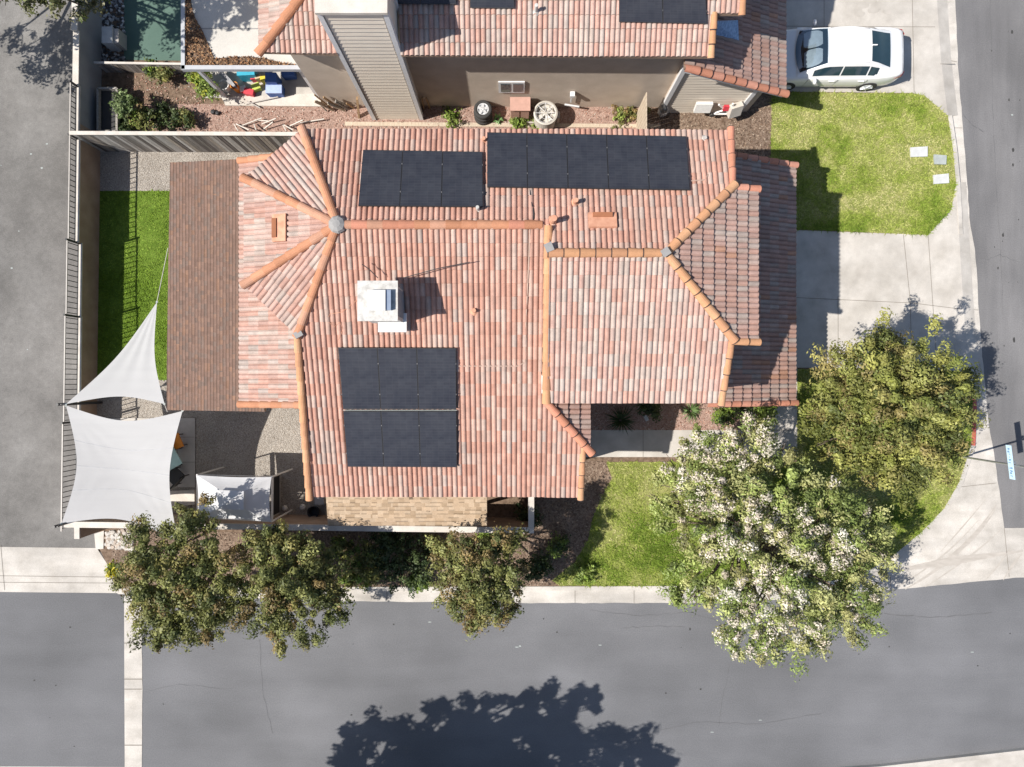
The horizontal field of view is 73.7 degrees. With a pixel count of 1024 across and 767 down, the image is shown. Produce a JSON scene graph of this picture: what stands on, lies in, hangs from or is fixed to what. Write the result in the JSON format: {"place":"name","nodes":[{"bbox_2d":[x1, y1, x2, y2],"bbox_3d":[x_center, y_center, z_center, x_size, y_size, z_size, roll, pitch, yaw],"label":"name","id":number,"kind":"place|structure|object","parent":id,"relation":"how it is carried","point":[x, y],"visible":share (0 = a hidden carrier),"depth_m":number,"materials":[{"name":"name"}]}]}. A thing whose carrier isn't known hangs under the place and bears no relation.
{"place":"outdoors","nodes":[
{"label":"outdoors","id":0,"kind":"place"},
{"bbox_2d":[0,0,97,547],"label":"alley","id":1,"kind":"structure","parent":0,"point":[36,59],"depth_m":24.00,"materials":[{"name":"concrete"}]},
{"bbox_2d":[0,0,110,22],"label":"tree","id":2,"kind":"object","parent":1,"relation":"on","point":[60,4],"visible":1,"depth_m":20.35,"materials":[{"name":"green plant"}]},
{"bbox_2d":[71,0,102,414],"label":"block wall","id":3,"kind":"structure","parent":1,"relation":"on","point":[86,70],"depth_m":23.21,"materials":[{"name":"grey concrete"}]},
{"bbox_2d":[60,80,79,530],"bbox_3d":[-14.522,-2.545,22.510,0.061,0.840,14.685,1,90,0],"label":"iron railing","id":4,"kind":"object","parent":3,"relation":"on","point":[67,269],"visible":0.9,"depth_m":22.36,"materials":[{"name":"metal"}]},
{"bbox_2d":[0,545,118,592],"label":"alley apron","id":5,"kind":"object","parent":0,"point":[50,569],"visible":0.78,"depth_m":23.99,"materials":[{"name":"concrete"}]},
{"bbox_2d":[108,418,194,486],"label":"patio","id":6,"kind":"structure","parent":0,"point":[186,453],"depth_m":23.87,"materials":[{"name":"concrete"}]},
{"bbox_2d":[205,72,313,97],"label":"neighbour patio","id":7,"kind":"structure","parent":0,"point":[299,85],"depth_m":23.89,"materials":[{"name":"concrete"}]},
{"bbox_2d":[167,124,799,525],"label":"house","id":8,"kind":"structure","parent":0,"point":[549,314],"depth_m":18.30,"materials":[{"name":"tile"}]},
{"bbox_2d":[338,347,380,408],"bbox_3d":[-4.161,-0.130,18.699,1.070,0.587,1.689,0,90,0],"label":"solar panel","id":9,"kind":"object","parent":8,"relation":"attached to","point":[359,376],"visible":1,"depth_m":18.67,"materials":[{"name":"black glass"}]},
{"bbox_2d":[343,411,383,466],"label":"solar panel","id":10,"kind":"object","parent":8,"relation":"attached to","point":[363,439],"visible":1,"depth_m":19.23,"materials":[{"name":"black glass"}]},
{"bbox_2d":[358,150,402,206],"bbox_3d":[-3.422,-5.372,17.842,1.079,0.581,1.648,0,90,0],"label":"solar panel","id":11,"kind":"object","parent":8,"relation":"attached to","point":[380,180],"visible":1,"depth_m":17.81,"materials":[{"name":"black glass"}]},
{"bbox_2d":[357,281,406,331],"bbox_3d":[-3.308,-1.953,17.630,1.045,1.740,1.190,0,90,0],"label":"air conditioner","id":12,"kind":"object","parent":8,"relation":"on","point":[381,303],"visible":0.98,"depth_m":16.92,"materials":[{"name":"white metal"}]},
{"bbox_2d":[378,348,418,408],"bbox_3d":[-3.106,-0.127,18.700,1.075,0.586,1.685,0,90,0],"label":"solar panel","id":13,"kind":"object","parent":8,"relation":"attached to","point":[398,377],"visible":1,"depth_m":18.68,"materials":[{"name":"black glass"}]},
{"bbox_2d":[381,411,419,466],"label":"solar panel","id":14,"kind":"object","parent":8,"relation":"attached to","point":[401,438],"visible":1,"depth_m":19.23,"materials":[{"name":"black glass"}]},
{"bbox_2d":[400,150,442,206],"bbox_3d":[-2.356,-5.357,17.837,1.082,0.578,1.637,0,90,0],"label":"solar panel","id":15,"kind":"object","parent":8,"relation":"attached to","point":[421,181],"visible":1,"depth_m":17.80,"materials":[{"name":"black glass"}]},
{"bbox_2d":[417,348,456,408],"bbox_3d":[-2.051,-0.125,18.700,1.080,0.584,1.680,0,90,0],"label":"solar panel","id":16,"kind":"object","parent":8,"relation":"attached to","point":[436,367],"visible":1,"depth_m":18.68,"materials":[{"name":"black glass"}]},
{"bbox_2d":[419,411,456,466],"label":"solar panel","id":17,"kind":"object","parent":8,"relation":"attached to","point":[438,437],"visible":1,"depth_m":19.23,"materials":[{"name":"black glass"}]},
{"bbox_2d":[441,151,482,207],"bbox_3d":[-1.292,-5.342,17.833,1.088,0.574,1.627,0,90,0],"label":"solar panel","id":18,"kind":"object","parent":8,"relation":"attached to","point":[462,178],"visible":1,"depth_m":17.80,"materials":[{"name":"black glass"}]},
{"bbox_2d":[487,132,526,187],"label":"solar panel","id":19,"kind":"object","parent":8,"relation":"attached to","point":[506,160],"visible":1,"depth_m":17.99,"materials":[{"name":"black glass"}]},
{"bbox_2d":[527,133,567,188],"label":"solar panel","id":20,"kind":"object","parent":8,"relation":"attached to","point":[546,160],"visible":1,"depth_m":17.99,"materials":[{"name":"black glass"}]},
{"bbox_2d":[567,134,608,188],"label":"solar panel","id":21,"kind":"object","parent":8,"relation":"attached to","point":[587,161],"visible":1,"depth_m":17.98,"materials":[{"name":"black glass"}]},
{"bbox_2d":[606,135,648,189],"bbox_3d":[3.047,-5.840,17.999,1.077,0.573,1.623,0,90,0],"label":"solar panel","id":22,"kind":"object","parent":8,"relation":"attached to","point":[627,160],"visible":1,"depth_m":17.97,"materials":[{"name":"black glass"}]},
{"bbox_2d":[646,135,689,190],"bbox_3d":[4.103,-5.819,17.992,1.081,0.571,1.616,0,90,0],"label":"solar panel","id":23,"kind":"object","parent":8,"relation":"attached to","point":[667,158],"visible":1,"depth_m":17.96,"materials":[{"name":"black glass"}]},
{"bbox_2d":[0,552,1023,766],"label":"road","id":24,"kind":"structure","parent":0,"point":[587,685],"depth_m":24.00,"materials":[{"name":"grey asphalt"}]},
{"bbox_2d":[124,596,142,766],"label":"road swale","id":25,"kind":"structure","parent":24,"relation":"on","point":[133,689],"depth_m":23.99,"materials":[{"name":"concrete"}]},
{"bbox_2d":[118,0,1023,602],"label":"gutter","id":26,"kind":"object","parent":24,"relation":"on","point":[932,544],"visible":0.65,"depth_m":23.99,"materials":[{"name":"concrete"}]},
{"bbox_2d":[948,115,962,233],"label":"kerb","id":27,"kind":"structure","parent":26,"relation":"on","point":[958,189],"depth_m":23.89,"materials":[{"name":"concrete"}]},
{"bbox_2d":[890,502,1022,589],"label":"tyre marks","id":28,"kind":"object","parent":26,"relation":"on","point":[953,558],"visible":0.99,"depth_m":23.99},
{"bbox_2d":[151,0,1017,732],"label":"road cracks","id":29,"kind":"object","parent":24,"relation":"on","point":[715,620],"visible":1,"depth_m":24.00,"materials":[{"name":"black asphalt"}]},
{"bbox_2d":[845,747,1023,766],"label":"kerb","id":30,"kind":"structure","parent":24,"relation":"on","point":[965,757],"depth_m":23.89,"materials":[{"name":"concrete"}]},
{"bbox_2d":[100,0,961,586],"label":"lot ground","id":31,"kind":"structure","parent":0,"point":[496,506],"depth_m":23.90,"materials":[{"name":"soil"}]},
{"bbox_2d":[96,87,127,130],"bbox_3d":[-13.787,-9.327,23.575,0.717,0.650,1.534,0,90,0],"label":"planter box","id":32,"kind":"object","parent":31,"relation":"on","point":[106,120],"visible":0.46,"depth_m":23.40,"materials":[{"name":"grey wood"}]},
{"bbox_2d":[101,0,126,69],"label":"river rocks","id":33,"kind":"object","parent":31,"relation":"on","point":[117,6],"visible":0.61,"depth_m":23.87,"materials":[{"name":"grey stone"}]},
{"bbox_2d":[102,26,126,50],"bbox_3d":[-13.735,-11.901,23.600,0.530,0.600,0.560,0,90,0],"label":"utility cabinet","id":34,"kind":"object","parent":31,"relation":"on","point":[113,39],"visible":1,"depth_m":23.38,"materials":[{"name":"metal"}]},
{"bbox_2d":[108,88,138,119],"bbox_3d":[-13.126,-9.408,23.335,1.064,1.159,1.015,41,90,0],"label":"shrub","id":35,"kind":"object","parent":31,"relation":"on","point":[124,103],"visible":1,"depth_m":22.93,"materials":[{"name":"green plant"}]},
{"bbox_2d":[94,61,189,73],"bbox_3d":[-12.648,-10.893,23.589,3.104,0.822,0.105,1,90,0],"label":"board fence","id":36,"kind":"object","parent":31,"relation":"on","point":[126,67],"visible":0.7,"depth_m":23.39,"materials":[{"name":"grey wood"}]},
{"bbox_2d":[124,0,180,60],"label":"green sheet ground","id":37,"kind":"structure","parent":31,"relation":"on","point":[152,28],"depth_m":23.89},
{"bbox_2d":[150,66,175,85],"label":"shrub","id":38,"kind":"object","parent":31,"relation":"on","point":[162,75],"visible":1,"depth_m":23.37,"materials":[{"name":"green plant"}]},
{"bbox_2d":[69,131,296,152],"bbox_3d":[-9.913,-8.105,23.059,8.875,1.882,0.130,0,90,0],"label":"board fence","id":39,"kind":"object","parent":31,"relation":"on","point":[155,141],"visible":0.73,"depth_m":22.79,"materials":[{"name":"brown wood"}]},
{"bbox_2d":[184,72,219,103],"bbox_3d":[-10.459,-10.194,23.392,1.005,1.050,1.589,-30,90,0],"label":"shrub","id":40,"kind":"object","parent":31,"relation":"on","point":[201,83],"visible":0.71,"depth_m":23.10,"materials":[{"name":"green plant"}]},
{"bbox_2d":[97,151,326,514],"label":"gravel yard","id":41,"kind":"structure","parent":31,"relation":"on","point":[284,454],"depth_m":23.90,"materials":[{"name":"beige gravel"}]},
{"bbox_2d":[56,401,102,405],"bbox_3d":[-14.318,0.663,22.775,0.163,2.450,0.090,0,90,0],"label":"sail post","id":42,"kind":"object","parent":41,"relation":"on","point":[80,403],"visible":1,"depth_m":22.68,"materials":[{"name":"metal"}]},
{"bbox_2d":[65,249,167,411],"bbox_3d":[-12.514,-1.663,21.481,3.636,0.462,5.115,0,90,0],"label":"triangular shade sail","id":43,"kind":"object","parent":42,"relation":"attached to","point":[129,370],"visible":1,"depth_m":21.56,"materials":[{"name":"fabric"}]},
{"bbox_2d":[58,405,183,535],"bbox_3d":[-12.320,2.849,21.561,4.376,0.661,4.423,0,90,0],"label":"square shade sail","id":44,"kind":"object","parent":42,"relation":"attached to","point":[122,470],"visible":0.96,"depth_m":21.81,"materials":[{"name":"fabric"}]},
{"bbox_2d":[97,188,169,380],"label":"artificial turf","id":45,"kind":"structure","parent":41,"relation":"on","point":[116,241],"depth_m":23.89,"materials":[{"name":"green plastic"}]},
{"bbox_2d":[170,490,195,505],"bbox_3d":[-12.037,4.033,23.840,1.986,0.120,0.559,-3,90,0],"label":"concrete strip","id":46,"kind":"object","parent":41,"relation":"on","point":[186,497],"visible":0.42,"depth_m":23.78,"materials":[{"name":"beige concrete"}]},
{"bbox_2d":[273,475,279,516],"bbox_3d":[-8.134,3.847,23.530,0.065,0.780,1.390,0,90,0],"label":"privacy screen","id":47,"kind":"object","parent":41,"relation":"on","point":[276,502],"visible":0.59,"depth_m":23.55,"materials":[{"name":"black plastic"}]},
{"bbox_2d":[196,466,292,521],"bbox_3d":[-8.881,3.671,22.625,2.438,2.650,1.540,0,90,0],"label":"popup canopy","id":48,"kind":"object","parent":31,"relation":"on","point":[243,498],"visible":0.91,"depth_m":21.71,"materials":[{"name":"fabric"}]},
{"bbox_2d":[181,0,318,97],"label":"patio cover","id":49,"kind":"object","parent":31,"relation":"on","point":[229,27],"visible":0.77,"depth_m":21.26,"materials":[{"name":"paint"}]},
{"bbox_2d":[185,0,294,64],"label":"leaf litter","id":50,"kind":"object","parent":49,"relation":"on","point":[201,33],"visible":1,"depth_m":21.20,"materials":[{"name":"brown plant"}]},
{"bbox_2d":[221,94,320,106],"bbox_3d":[-8.398,-9.903,23.870,3.499,0.060,0.455,0,90,0],"label":"concrete strip","id":51,"kind":"object","parent":31,"relation":"on","point":[298,100],"visible":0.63,"depth_m":23.84,"materials":[{"name":"beige concrete"}]},
{"bbox_2d":[64,497,533,538],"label":"garden wall","id":52,"kind":"structure","parent":31,"relation":"on","point":[83,528],"depth_m":22.15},
{"bbox_2d":[111,531,558,586],"bbox_3d":[-6.194,6.141,23.896,15.747,0.001,1.890,0,90,0],"label":"mulch bed","id":53,"kind":"object","parent":31,"relation":"on","point":[233,538],"visible":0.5,"depth_m":23.90,"materials":[{"name":"brown wood"}]},
{"bbox_2d":[104,528,135,552],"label":"cobbles","id":54,"kind":"object","parent":53,"relation":"on","point":[111,536],"visible":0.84,"depth_m":23.85,"materials":[{"name":"beige stone"}]},
{"bbox_2d":[108,491,248,653],"bbox_3d":[-10.054,5.753,21.652,4.315,4.602,5.018,0,90,0],"label":"tree","id":55,"kind":"object","parent":53,"relation":"on","point":[187,589],"visible":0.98,"depth_m":20.15,"materials":[{"name":"green plant"}]},
{"bbox_2d":[223,518,355,660],"bbox_3d":[-6.648,6.253,21.662,3.853,4.613,4.407,0,90,0],"label":"tree","id":56,"kind":"object","parent":53,"relation":"on","point":[283,594],"visible":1,"depth_m":20.30,"materials":[{"name":"green plant"}]},
{"bbox_2d":[329,534,355,561],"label":"shrub","id":57,"kind":"object","parent":53,"relation":"on","point":[339,545],"visible":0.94,"depth_m":22.93,"materials":[{"name":"green plant"}]},
{"bbox_2d":[337,536,387,593],"bbox_3d":[-5.037,6.147,23.232,1.881,1.372,2.018,0,90,0],"label":"shrub","id":58,"kind":"object","parent":53,"relation":"on","point":[368,575],"visible":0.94,"depth_m":22.89,"materials":[{"name":"green plant"}]},
{"bbox_2d":[367,531,435,598],"bbox_3d":[-3.737,6.022,23.152,2.373,1.533,2.452,0,90,0],"label":"shrub","id":59,"kind":"object","parent":53,"relation":"on","point":[408,565],"visible":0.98,"depth_m":22.85,"materials":[{"name":"green plant"}]},
{"bbox_2d":[425,521,531,639],"bbox_3d":[-1.014,5.987,21.637,3.234,4.658,3.815,0,90,0],"label":"tree","id":60,"kind":"object","parent":53,"relation":"on","point":[473,598],"visible":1,"depth_m":20.09,"materials":[{"name":"green plant"}]},
{"bbox_2d":[128,104,638,131],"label":"red gravel","id":61,"kind":"structure","parent":31,"relation":"on","point":[278,123],"depth_m":23.90,"materials":[{"name":"red gravel"}]},
{"bbox_2d":[125,95,160,130],"bbox_3d":[-12.502,-9.133,23.441,1.364,0.958,1.149,20,90,0],"label":"shrub","id":62,"kind":"object","parent":61,"relation":"on","point":[141,112],"visible":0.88,"depth_m":23.27,"materials":[{"name":"green plant"}]},
{"bbox_2d":[147,97,180,130],"bbox_3d":[-12.040,-9.242,23.605,1.398,0.633,1.113,25,90,0],"label":"shrub","id":63,"kind":"object","parent":61,"relation":"on","point":[162,109],"visible":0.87,"depth_m":23.53,"materials":[{"name":"green plant"}]},
{"bbox_2d":[170,106,195,130],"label":"shrub","id":64,"kind":"object","parent":61,"relation":"on","point":[186,118],"visible":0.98,"depth_m":23.49,"materials":[{"name":"green plant"}]},
{"bbox_2d":[125,73,658,131],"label":"wood chips","id":65,"kind":"object","parent":61,"relation":"on","point":[322,110],"visible":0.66,"depth_m":23.88,"materials":[{"name":"brown wood"}]},
{"bbox_2d":[441,105,461,128],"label":"shrub","id":66,"kind":"object","parent":61,"relation":"on","point":[450,116],"visible":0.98,"depth_m":23.68,"materials":[{"name":"green plant"}]},
{"bbox_2d":[474,117,491,125],"bbox_3d":[-1.003,-9.326,23.800,0.630,0.200,0.626,0,90,0],"label":"car tyre","id":67,"kind":"object","parent":61,"relation":"on","point":[485,123],"visible":0.27,"depth_m":23.74,"materials":[{"name":"rubber"}]},
{"bbox_2d":[474,114,491,122],"bbox_3d":[-1.007,-9.346,23.595,0.630,0.200,0.626,0,90,0],"label":"car tyre","id":68,"kind":"object","parent":67,"relation":"on","point":[482,121],"visible":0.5,"depth_m":23.55,"materials":[{"name":"rubber"}]},
{"bbox_2d":[474,100,491,119],"bbox_3d":[-0.992,-9.366,23.385,0.630,0.210,0.626,0,90,0],"label":"car tyre","id":69,"kind":"object","parent":68,"relation":"on","point":[482,109],"visible":1,"depth_m":23.30,"materials":[{"name":"rubber"}]},
{"bbox_2d":[345,122,659,127],"bbox_3d":[-0.332,-9.046,23.885,11.024,0.030,0.140,0,90,0],"label":"concrete strip","id":70,"kind":"object","parent":61,"relation":"on","point":[440,124],"visible":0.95,"depth_m":23.87,"materials":[{"name":"concrete"}]},
{"bbox_2d":[508,97,533,122],"bbox_3d":[0.390,-9.345,23.367,1.029,0.925,0.550,0,90,0],"label":"table","id":71,"kind":"object","parent":61,"relation":"on","point":[520,107],"visible":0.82,"depth_m":22.91,"materials":[{"name":"pink paint"}]},
{"bbox_2d":[533,101,559,128],"bbox_3d":[1.183,-9.154,23.490,0.910,0.820,0.820,0,90,0],"label":"air conditioner","id":72,"kind":"object","parent":61,"relation":"on","point":[546,114],"visible":0.98,"depth_m":23.20,"materials":[{"name":"paint"}]},
{"bbox_2d":[611,104,636,128],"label":"shrub","id":73,"kind":"object","parent":61,"relation":"on","point":[620,115],"visible":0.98,"depth_m":23.63,"materials":[{"name":"green plant"}]},
{"bbox_2d":[254,0,789,119],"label":"house","id":74,"kind":"structure","parent":31,"relation":"on","point":[387,59],"depth_m":19.98,"materials":[{"name":"tile"}]},
{"bbox_2d":[470,0,513,8],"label":"solar panel","id":75,"kind":"object","parent":74,"relation":"attached to","point":[492,4],"visible":1,"depth_m":18.56,"materials":[{"name":"black glass"}]},
{"bbox_2d":[498,81,524,92],"bbox_3d":[-0.016,-9.647,22.250,0.850,0.800,0.055,0,90,0],"label":"window","id":76,"kind":"structure","parent":74,"relation":"in","point":[503,86],"depth_m":22.16,"materials":[{"name":"paint"}]},
{"bbox_2d":[619,0,662,22],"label":"solar panel","id":77,"kind":"object","parent":74,"relation":"attached to","point":[645,11],"visible":1,"depth_m":18.61,"materials":[{"name":"black glass"}]},
{"bbox_2d":[662,0,706,23],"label":"solar panel","id":78,"kind":"object","parent":74,"relation":"attached to","point":[686,11],"visible":1,"depth_m":18.61,"materials":[{"name":"black glass"}]},
{"bbox_2d":[513,501,543,529],"bbox_3d":[0.569,4.558,23.519,1.072,0.789,1.039,0,90,0],"label":"shrub","id":79,"kind":"object","parent":31,"relation":"on","point":[523,515],"visible":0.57,"depth_m":23.32,"materials":[{"name":"green plant"}]},
{"bbox_2d":[117,376,976,590],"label":"kerb","id":80,"kind":"structure","parent":31,"relation":"on","point":[600,588],"depth_m":23.89,"materials":[{"name":"concrete"}]},
{"bbox_2d":[530,461,611,585],"bbox_3d":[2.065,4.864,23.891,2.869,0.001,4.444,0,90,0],"label":"mulch bed","id":81,"kind":"object","parent":31,"relation":"on","point":[593,496],"visible":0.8,"depth_m":23.89,"materials":[{"name":"brown wood"}]},
{"bbox_2d":[516,548,554,583],"bbox_3d":[0.751,6.236,23.410,1.353,1.013,1.072,-21,90,0],"label":"shrub","id":82,"kind":"object","parent":81,"relation":"on","point":[538,566],"visible":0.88,"depth_m":23.16,"materials":[{"name":"green plant"}]},
{"bbox_2d":[545,531,570,559],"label":"shrub","id":83,"kind":"object","parent":81,"relation":"on","point":[559,547],"visible":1,"depth_m":23.40,"materials":[{"name":"green plant"}]},
{"bbox_2d":[636,92,646,128],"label":"side gate","id":84,"kind":"structure","parent":31,"relation":"on","point":[641,120],"depth_m":22.74,"materials":[{"name":"brown wood"}]},
{"bbox_2d":[590,403,764,430],"bbox_3d":[5.389,1.015,23.891,7.418,0.001,1.225,0,90,0],"label":"mulch bed","id":85,"kind":"object","parent":31,"relation":"on","point":[640,423],"visible":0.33,"depth_m":23.89,"materials":[{"name":"brown wood"}]},
{"bbox_2d":[605,406,634,433],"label":"spiky plant","id":86,"kind":"object","parent":85,"relation":"on","point":[621,420],"visible":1,"depth_m":23.68,"materials":[{"name":"green plant"}]},
{"bbox_2d":[638,403,663,422],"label":"shrub","id":87,"kind":"object","parent":85,"relation":"on","point":[649,408],"visible":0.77,"depth_m":23.19,"materials":[{"name":"green plant"}]},
{"bbox_2d":[710,407,739,429],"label":"shrub","id":88,"kind":"object","parent":85,"relation":"on","point":[723,415],"visible":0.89,"depth_m":22.97,"materials":[{"name":"green plant"}]},
{"bbox_2d":[753,406,779,423],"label":"shrub","id":89,"kind":"object","parent":85,"relation":"on","point":[761,412],"visible":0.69,"depth_m":23.25,"materials":[{"name":"green plant"}]},
{"bbox_2d":[586,368,796,456],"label":"walkway","id":90,"kind":"structure","parent":31,"relation":"on","point":[635,443],"depth_m":23.88,"materials":[{"name":"concrete"}]},
{"bbox_2d":[647,95,771,157],"bbox_3d":[6.789,-8.941,23.891,4.619,0.001,2.240,0,90,0],"label":"mulch bed","id":91,"kind":"object","parent":31,"relation":"on","point":[759,105],"visible":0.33,"depth_m":23.89,"materials":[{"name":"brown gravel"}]},
{"bbox_2d":[552,366,975,589],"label":"lawn","id":92,"kind":"structure","parent":0,"point":[635,473],"depth_m":23.90,"materials":[{"name":"plant"}]},
{"bbox_2d":[573,560,599,584],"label":"shrub","id":93,"kind":"object","parent":92,"relation":"on","point":[584,572],"visible":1,"depth_m":23.65,"materials":[{"name":"green plant"}]},
{"bbox_2d":[646,408,903,681],"bbox_3d":[7.932,5.194,21.100,9.018,5.729,6.606,37,90,0],"label":"tree","id":94,"kind":"object","parent":92,"relation":"on","point":[754,552],"visible":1,"depth_m":19.70,"materials":[{"name":"green plant"}]},
{"bbox_2d":[795,305,990,519],"bbox_3d":[11.386,0.673,21.216,6.346,5.525,5.737,27,90,0],"label":"tree","id":95,"kind":"object","parent":92,"relation":"on","point":[883,373],"visible":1,"depth_m":19.62,"materials":[{"name":"green plant"}]},
{"bbox_2d":[963,445,1023,479],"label":"street sign","id":96,"kind":"object","parent":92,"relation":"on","point":[1011,463],"visible":1,"depth_m":21.61,"materials":[{"name":"metal"}]},
{"bbox_2d":[769,88,957,239],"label":"lawn","id":97,"kind":"structure","parent":0,"point":[784,117],"depth_m":23.90,"materials":[{"name":"plant"}]},
{"bbox_2d":[786,0,957,115],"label":"neighbour driveway","id":98,"kind":"structure","parent":0,"point":[923,25],"depth_m":23.90,"materials":[{"name":"concrete"}]},
{"bbox_2d":[786,19,903,91],"bbox_3d":[10.935,-11.130,23.157,4.610,1.489,2.195,0,90,0],"label":"parked car","id":99,"kind":"object","parent":98,"relation":"on","point":[863,59],"visible":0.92,"depth_m":22.79,"materials":[{"name":"paint"}]},
{"bbox_2d":[804,30,822,67],"bbox_3d":[10.010,-11.130,22.687,0.500,0.299,1.201,0,90,0],"label":"windshield sunshade","id":100,"kind":"object","parent":99,"relation":"in","point":[813,57],"visible":1,"depth_m":22.68,"materials":[{"name":"silver metal"}]},
{"bbox_2d":[796,182,978,371],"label":"driveway","id":101,"kind":"structure","parent":0,"point":[848,285],"depth_m":23.90,"materials":[{"name":"concrete"}]},
{"bbox_2d":[921,755,1023,766],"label":"verge","id":102,"kind":"structure","parent":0,"point":[1014,761],"depth_m":23.90,"materials":[{"name":"concrete"}]},
{"bbox_2d":[955,0,1023,527],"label":"side road","id":103,"kind":"structure","parent":0,"point":[980,64],"depth_m":24.00,"materials":[{"name":"grey asphalt"}]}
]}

